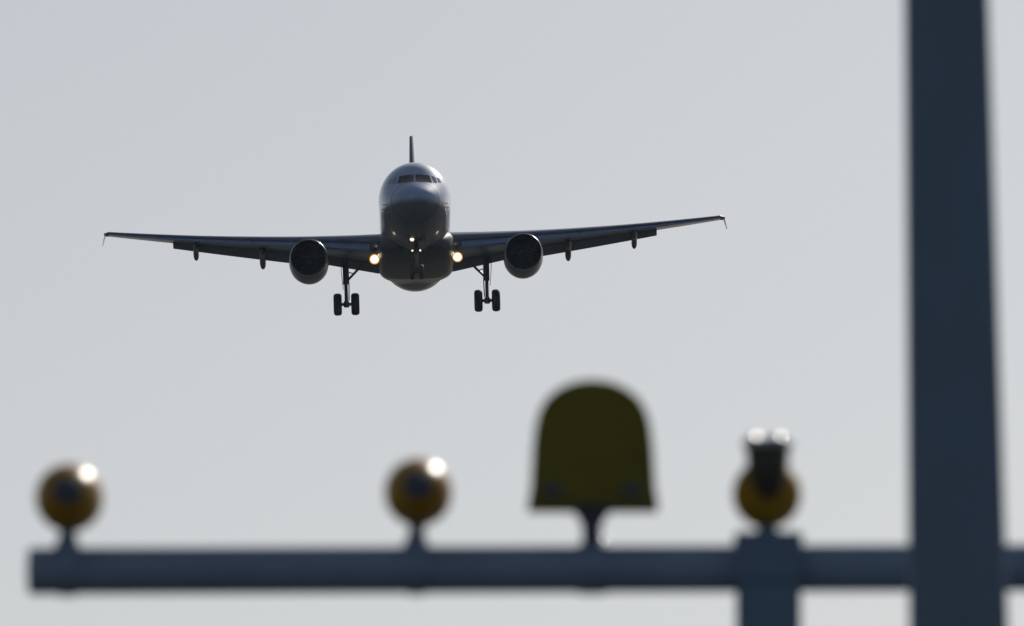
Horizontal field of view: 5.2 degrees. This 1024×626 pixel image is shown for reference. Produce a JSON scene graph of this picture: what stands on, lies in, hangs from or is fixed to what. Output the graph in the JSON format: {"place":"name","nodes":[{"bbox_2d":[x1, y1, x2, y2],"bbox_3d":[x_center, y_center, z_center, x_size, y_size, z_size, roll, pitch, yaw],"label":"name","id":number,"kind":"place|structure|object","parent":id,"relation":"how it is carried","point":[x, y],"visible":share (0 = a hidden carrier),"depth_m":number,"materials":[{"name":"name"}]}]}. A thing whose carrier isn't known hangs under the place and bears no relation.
{"place":"outdoors","nodes":[
{"label":"outdoors","id":0,"kind":"place"},
{"bbox_2d":[102,136,726,315],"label":"passenger jet","id":1,"kind":"object","parent":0,"point":[415,244],"visible":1,"depth_m":616.04,"materials":[{"name":"paint"}]},
{"bbox_2d":[0,0,1023,625],"label":"sky","id":2,"kind":"structure","parent":0,"point":[213,400],"materials":[{"name":"grey"}]},
{"bbox_2d":[733,531,802,625],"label":"support post","id":3,"kind":"object","parent":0,"point":[768,572],"visible":1,"depth_m":41.26,"materials":[{"name":"blue metal"}]},
{"bbox_2d":[27,544,1023,594],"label":"crossbar","id":4,"kind":"object","parent":3,"relation":"attached to","point":[447,569],"visible":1,"depth_m":41.33,"materials":[{"name":"grey paint"}]},
{"bbox_2d":[35,463,103,596],"bbox_3d":[-1.613,0.777,41.352,0.250,0.490,0.347,0,-9,0],"label":"approach lamp","id":5,"kind":"object","parent":4,"relation":"on","point":[69,499],"visible":1,"depth_m":41.31,"materials":[{"name":"yellow metal"}]},
{"bbox_2d":[384,458,452,594],"bbox_3d":[-0.342,0.764,41.354,0.250,0.506,0.347,0,-9,0],"label":"approach lamp","id":6,"kind":"object","parent":4,"relation":"on","point":[418,492],"visible":1,"depth_m":41.31,"materials":[{"name":"yellow metal"}]},
{"bbox_2d":[528,379,657,594],"bbox_3d":[0.295,0.639,41.461,0.475,0.784,0.242,0,-9,0],"label":"hooded lamp","id":7,"kind":"object","parent":4,"relation":"attached to","point":[592,461],"visible":1,"depth_m":41.38,"materials":[{"name":"yellow metal"}]},
{"bbox_2d":[733,434,800,530],"bbox_3d":[0.928,0.625,41.355,0.250,0.350,0.327,0,-9,0],"label":"approach lamp","id":8,"kind":"object","parent":3,"relation":"on","point":[766,491],"visible":1,"depth_m":41.28,"materials":[{"name":"yellow metal"}]},
{"bbox_2d":[904,0,1007,625],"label":"lighting mast","id":9,"kind":"object","parent":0,"point":[957,571],"visible":1,"depth_m":39.78,"materials":[{"name":"blue metal"}]}
]}

